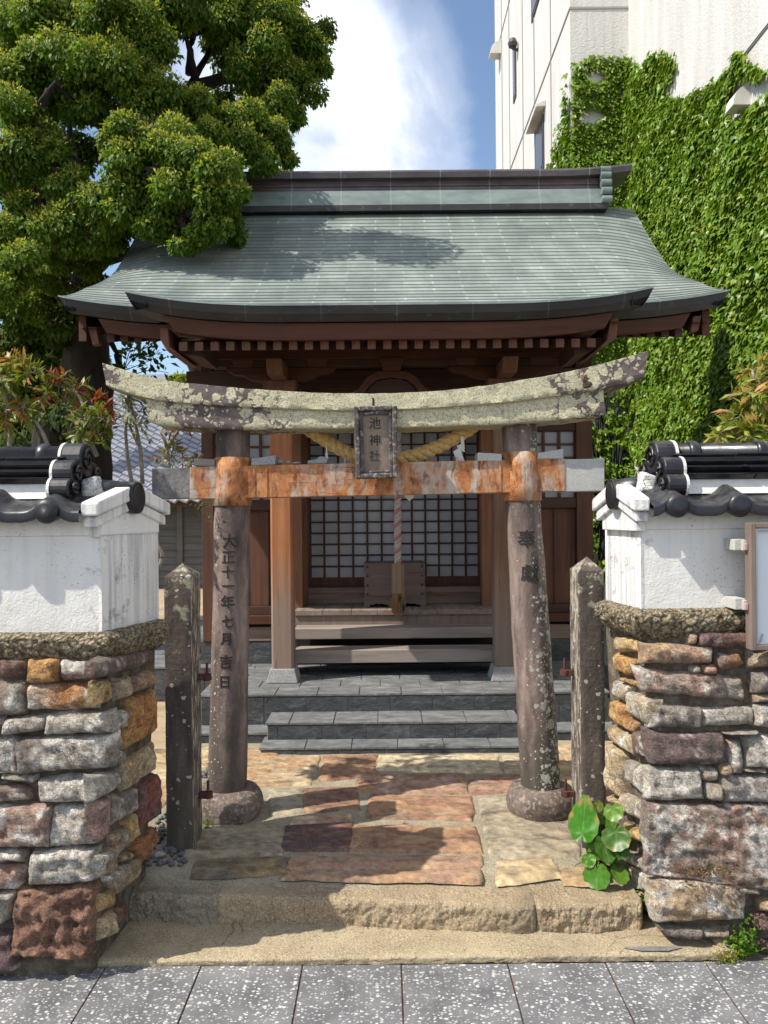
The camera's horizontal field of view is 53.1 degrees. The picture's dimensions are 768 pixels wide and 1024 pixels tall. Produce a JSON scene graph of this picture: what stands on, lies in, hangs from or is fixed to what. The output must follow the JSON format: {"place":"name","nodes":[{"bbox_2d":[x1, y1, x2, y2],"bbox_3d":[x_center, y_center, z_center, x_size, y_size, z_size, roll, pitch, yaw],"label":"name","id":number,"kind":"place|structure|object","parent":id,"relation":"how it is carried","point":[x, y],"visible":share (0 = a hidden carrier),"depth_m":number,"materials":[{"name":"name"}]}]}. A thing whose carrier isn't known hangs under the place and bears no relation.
{"place":"outdoors","nodes":[
{"label":"outdoors","id":0,"kind":"place"},
{"bbox_2d":[28,365,124,456],"bbox_3d":[-1.361,-0.452,3.418,0.416,0.412,0.398,-1,0,0],"label":"nandina shrub","id":1,"kind":"object","parent":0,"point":[100,405],"visible":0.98,"depth_m":3.41,"materials":[{"name":"green plant"}]},
{"bbox_2d":[106,394,166,483],"bbox_3d":[-1.156,-0.348,3.611,0.254,0.436,0.338,-1,0,-43],"label":"nandina shrub","id":2,"kind":"object","parent":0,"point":[129,404],"visible":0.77,"depth_m":3.59,"materials":[{"name":"green plant"}]},
{"bbox_2d":[112,341,178,380],"bbox_3d":[-2.458,-1.581,7.775,0.683,0.704,0.465,-1,0,15],"label":"sapling","id":3,"kind":"object","parent":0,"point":[143,355],"visible":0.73,"depth_m":7.77,"materials":[{"name":"green plant"}]},
{"bbox_2d":[140,374,172,379],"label":"building","id":4,"kind":"structure","parent":0,"point":[160,376],"depth_m":43.80,"materials":[{"name":"grey"}]},
{"bbox_2d":[0,0,495,373],"label":"sky","id":5,"kind":"structure","parent":0,"point":[412,87],"materials":[{"name":"blue"}]},
{"bbox_2d":[151,588,612,900],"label":"yard","id":6,"kind":"structure","parent":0,"point":[158,736],"depth_m":5.27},
{"bbox_2d":[0,346,50,446],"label":"nandina shrub","id":7,"kind":"object","parent":6,"relation":"on","point":[10,379],"visible":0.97,"depth_m":3.46,"materials":[{"name":"green plant"}]},
{"bbox_2d":[0,399,75,446],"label":"shrub","id":8,"kind":"object","parent":6,"relation":"on","point":[53,428],"visible":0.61,"depth_m":6.14,"materials":[{"name":"green plant"}]},
{"bbox_2d":[0,0,338,479],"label":"camphor tree","id":9,"kind":"object","parent":6,"relation":"on","point":[69,66],"visible":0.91,"depth_m":6.13,"materials":[{"name":"green plant"}]},
{"bbox_2d":[154,619,611,754],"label":"slate platform","id":10,"kind":"structure","parent":6,"relation":"on","point":[422,708],"depth_m":4.78,"materials":[{"name":"grey stone"}]},
{"bbox_2d":[58,163,730,683],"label":"shrine building","id":11,"kind":"structure","parent":10,"relation":"on","point":[366,281],"depth_m":5.75,"materials":[{"name":"wood"}]},
{"bbox_2d":[214,434,269,500],"bbox_3d":[-0.987,-0.337,5.791,0.599,0.525,0.027,-1,0,0],"label":"window","id":12,"kind":"structure","parent":11,"relation":"in","point":[259,443],"depth_m":5.80,"materials":[{"name":"paper"}]},
{"bbox_2d":[308,433,393,586],"bbox_3d":[-0.246,-0.030,6.061,0.699,1.235,0.022,-1,0,0],"label":"door leaf","id":13,"kind":"structure","parent":11,"relation":"in","point":[345,533],"depth_m":6.07,"materials":[{"name":"paper"}]},
{"bbox_2d":[364,560,425,606],"bbox_3d":[0.081,0.546,5.901,0.466,0.328,0.318,-1,0,0],"label":"offertory box","id":14,"kind":"object","parent":11,"relation":"on","point":[378,581],"visible":0.92,"depth_m":5.75,"materials":[{"name":"brown wood"}]},
{"bbox_2d":[390,379,405,617],"bbox_3d":[0.094,-0.101,5.500,0.112,1.718,0.122,-1,0,0],"label":"bell rope","id":15,"kind":"object","parent":11,"relation":"hanging from","point":[397,600],"visible":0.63,"depth_m":5.47,"materials":[{"name":"beige fabric"}]},
{"bbox_2d":[401,430,479,585],"bbox_3d":[0.431,-0.036,6.091,0.656,1.235,0.022,-1,0,0],"label":"door leaf","id":16,"kind":"structure","parent":11,"relation":"in","point":[441,531],"depth_m":6.10,"materials":[{"name":"paper"}]},
{"bbox_2d":[537,430,575,498],"bbox_3d":[1.142,-0.356,5.791,0.609,0.525,0.027,-1,0,0],"label":"window","id":17,"kind":"structure","parent":11,"relation":"in","point":[556,439],"depth_m":5.80,"materials":[{"name":"paper"}]},
{"bbox_2d":[489,0,767,599],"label":"concrete building","id":18,"kind":"structure","parent":6,"relation":"on","point":[538,47],"depth_m":10.20,"materials":[{"name":"paint"}]},
{"bbox_2d":[512,50,516,103],"bbox_3d":[2.455,-8.233,14.388,0.056,1.039,0.296,-1,0,0],"label":"window","id":19,"kind":"structure","parent":18,"relation":"in","point":[514,52],"depth_m":14.31,"materials":[{"name":"grey"}]},
{"bbox_2d":[531,0,538,22],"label":"window","id":20,"kind":"structure","parent":18,"relation":"in","point":[534,3],"depth_m":12.50,"materials":[{"name":"grey"}]},
{"bbox_2d":[526,100,545,168],"bbox_3d":[2.415,-5.809,12.183,0.180,0.978,0.876,-1,0,0],"label":"window","id":21,"kind":"structure","parent":18,"relation":"in","point":[539,108],"depth_m":12.05,"materials":[{"name":"grey"}]},
{"bbox_2d":[546,47,767,580],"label":"ivy","id":22,"kind":"object","parent":18,"relation":"attached to","point":[666,183],"visible":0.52,"depth_m":8.23,"materials":[{"name":"green plant"}]},
{"bbox_2d":[703,351,767,442],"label":"nandina shrub","id":23,"kind":"object","parent":6,"relation":"on","point":[746,426],"visible":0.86,"depth_m":3.50,"materials":[{"name":"green plant"}]},
{"bbox_2d":[0,961,767,1023],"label":"pavement","id":24,"kind":"structure","parent":0,"point":[650,992],"depth_m":2.39,"materials":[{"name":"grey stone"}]},
{"bbox_2d":[0,443,169,975],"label":"garden wall","id":25,"kind":"structure","parent":24,"relation":"on","point":[84,631],"depth_m":2.54,"materials":[{"name":"stone"}]},
{"bbox_2d":[158,542,163,569],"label":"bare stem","id":26,"kind":"object","parent":25,"relation":"attached to","point":[161,559],"visible":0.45,"depth_m":2.99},
{"bbox_2d":[704,945,748,964],"bbox_3d":[1.138,1.470,2.551,0.156,0.058,0.059,-1,0,0],"label":"weed","id":27,"kind":"object","parent":24,"relation":"on","point":[727,958],"visible":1,"depth_m":2.55,"materials":[{"name":"green plant"}]},
{"bbox_2d":[139,740,638,888],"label":"path","id":28,"kind":"structure","parent":0,"point":[176,875],"depth_m":3.08,"materials":[{"name":"brown stone"}]},
{"bbox_2d":[154,851,166,858],"bbox_3d":[-0.900,1.380,3.085,0.052,0.033,0.042,-1,0,0],"label":"loose stone","id":29,"kind":"object","parent":28,"relation":"on","point":[159,853],"visible":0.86,"depth_m":3.08,"materials":[{"name":"grey stone"}]},
{"bbox_2d":[164,845,176,852],"bbox_3d":[-0.866,1.380,3.144,0.066,0.041,0.053,-1,0,0],"label":"loose stone","id":30,"kind":"object","parent":28,"relation":"on","point":[169,848],"visible":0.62,"depth_m":3.13,"materials":[{"name":"grey stone"}]},
{"bbox_2d":[146,762,207,866],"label":"gravel","id":31,"kind":"structure","parent":28,"relation":"on","point":[181,853],"depth_m":3.10,"materials":[{"name":"grey gravel"}]},
{"bbox_2d":[164,563,212,851],"bbox_3d":[-0.808,0.823,3.215,0.172,1.220,0.174,-1,0,0],"label":"gate post","id":32,"kind":"object","parent":28,"relation":"on","point":[185,793],"visible":0.98,"depth_m":3.13,"materials":[{"name":"stone"}]},
{"bbox_2d":[151,743,613,886],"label":"path flagstones","id":33,"kind":"object","parent":28,"relation":"on","point":[529,847],"visible":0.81,"depth_m":3.30,"materials":[{"name":"brown stone"}]},
{"bbox_2d":[202,817,214,827],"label":"weed","id":34,"kind":"object","parent":33,"relation":"on","point":[208,823],"visible":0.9,"depth_m":3.34,"materials":[{"name":"green plant"}]},
{"bbox_2d":[102,351,647,825],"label":"torii gate","id":35,"kind":"structure","parent":33,"relation":"on","point":[232,479],"depth_m":3.44,"materials":[{"name":"stone"}]},
{"bbox_2d":[149,428,202,467],"bbox_3d":[-1.011,-0.290,3.759,0.264,0.377,0.329,-1,0,-37],"label":"nandina shrub","id":36,"kind":"object","parent":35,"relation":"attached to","point":[168,443],"visible":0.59,"depth_m":3.74,"materials":[{"name":"green plant"}]},
{"bbox_2d":[190,498,211,522],"bbox_3d":[-0.808,-0.007,3.422,0.097,0.118,0.088,-1,0,0],"label":"fern sprig","id":37,"kind":"object","parent":35,"relation":"attached to","point":[201,507],"visible":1,"depth_m":3.41,"materials":[{"name":"green plant"}]},
{"bbox_2d":[277,459,283,464],"bbox_3d":[-0.480,-0.229,3.520,0.044,0.026,0.035,-1,0,0],"label":"pebble","id":38,"kind":"object","parent":35,"relation":"on","point":[280,461],"visible":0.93,"depth_m":3.51,"materials":[{"name":"grey stone"}]},
{"bbox_2d":[307,456,327,463],"bbox_3d":[-0.302,-0.235,3.520,0.092,0.035,0.060,-1,0,0],"label":"stone shard","id":39,"kind":"object","parent":35,"relation":"on","point":[321,460],"visible":0.91,"depth_m":3.49,"materials":[{"name":"stone"}]},
{"bbox_2d":[304,429,477,462],"bbox_3d":[0.021,-0.315,3.591,0.862,0.220,0.092,-1,0,0],"label":"straw rope","id":40,"kind":"object","parent":35,"relation":"hanging from","point":[448,441],"visible":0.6,"depth_m":3.56,"materials":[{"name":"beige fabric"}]},
{"bbox_2d":[404,495,413,500],"bbox_3d":[0.114,-0.068,3.602,0.061,0.035,0.011,-1,0,-4],"label":"paper streamer","id":41,"kind":"object","parent":35,"relation":"hanging from","point":[409,497],"visible":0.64,"depth_m":3.60,"materials":[{"name":"white paper"}]},
{"bbox_2d":[453,436,464,460],"bbox_3d":[0.348,-0.290,3.557,0.056,0.123,0.013,-1,0,0],"label":"paper streamer","id":42,"kind":"object","parent":35,"relation":"hanging from","point":[458,453],"visible":0.88,"depth_m":3.56,"materials":[{"name":"white paper"}]},
{"bbox_2d":[560,556,605,847],"bbox_3d":[0.822,0.801,3.215,0.163,1.232,0.173,-1,0,0],"label":"gate post","id":43,"kind":"object","parent":28,"relation":"on","point":[585,672],"visible":0.85,"depth_m":3.13,"materials":[{"name":"stone"}]},
{"bbox_2d":[200,905,767,966],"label":"ground","id":44,"kind":"structure","parent":0,"point":[755,957],"depth_m":2.57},
{"bbox_2d":[111,390,202,587],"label":"tiled house","id":45,"kind":"structure","parent":44,"relation":"on","point":[180,536],"depth_m":14.35,"materials":[{"name":"grey tile"}]},
{"bbox_2d":[165,370,185,382],"bbox_3d":[-5.656,-1.874,24.434,1.508,6.850,2.552,-1,0,33],"label":"broadleaf tree","id":46,"kind":"object","parent":44,"relation":"on","point":[177,377],"visible":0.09,"depth_m":23.68,"materials":[{"name":"green plant"}]},
{"bbox_2d":[97,910,735,967],"bbox_3d":[0.028,1.492,2.704,2.294,0.026,0.312,-1,0,0],"label":"step landing","id":47,"kind":"object","parent":44,"relation":"on","point":[151,944],"visible":0.73,"depth_m":2.62,"materials":[{"name":"stone"}]},
{"bbox_2d":[129,886,221,923],"bbox_3d":[-0.774,1.442,2.814,0.356,0.106,0.080,-1,0,4],"label":"step stone","id":48,"kind":"object","parent":47,"relation":"on","point":[171,904],"visible":0.94,"depth_m":2.79,"materials":[{"name":"grey stone"}]},
{"bbox_2d":[198,884,535,933],"bbox_3d":[-0.075,1.436,2.771,1.221,0.105,0.180,-1,0,0],"label":"step stone","id":49,"kind":"object","parent":47,"relation":"on","point":[508,909],"visible":1,"depth_m":2.76,"materials":[{"name":"stone"}]},
{"bbox_2d":[528,883,642,933],"bbox_3d":[0.726,1.428,2.771,0.380,0.107,0.177,-1,0,0],"label":"step stone","id":50,"kind":"object","parent":47,"relation":"on","point":[560,908],"visible":0.98,"depth_m":2.71,"materials":[{"name":"stone"}]},
{"bbox_2d":[568,794,630,890],"bbox_3d":[0.818,1.227,2.873,0.182,0.298,0.218,-1,0,-34],"label":"leopard plant","id":51,"kind":"object","parent":50,"relation":"on","point":[605,837],"visible":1,"depth_m":2.85,"materials":[{"name":"green plant"}]},
{"bbox_2d":[624,946,681,950],"bbox_3d":[0.907,1.468,2.587,0.199,0.001,0.026,-1,0,0],"label":"cement patch","id":52,"kind":"object","parent":47,"relation":"on","point":[653,948],"visible":1,"depth_m":2.59,"materials":[{"name":"grey concrete"}]},
{"bbox_2d":[592,440,767,955],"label":"garden wall","id":53,"kind":"structure","parent":44,"relation":"on","point":[685,774],"depth_m":2.66,"materials":[{"name":"stone"}]},
{"bbox_2d":[635,888,647,912],"bbox_3d":[0.940,1.400,2.778,0.075,0.086,0.050,-1,0,0],"label":"weed","id":54,"kind":"object","parent":53,"relation":"on","point":[641,895],"visible":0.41,"depth_m":2.78,"materials":[{"name":"green plant"}]},
{"bbox_2d":[667,860,767,881],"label":"weed","id":55,"kind":"object","parent":53,"relation":"attached to","point":[705,873],"visible":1,"depth_m":2.55,"materials":[{"name":"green plant"}]},
{"bbox_2d":[724,523,767,649],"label":"notice board","id":56,"kind":"object","parent":53,"relation":"attached to","point":[753,545],"visible":1,"depth_m":2.59,"materials":[{"name":"silver metal"}]},
{"bbox_2d":[722,908,764,960],"bbox_3d":[1.200,1.417,2.591,0.149,0.178,0.084,-1,0,0],"label":"weed","id":57,"kind":"object","parent":44,"relation":"on","point":[745,946],"visible":0.97,"depth_m":2.58,"materials":[{"name":"green plant"}]}
]}

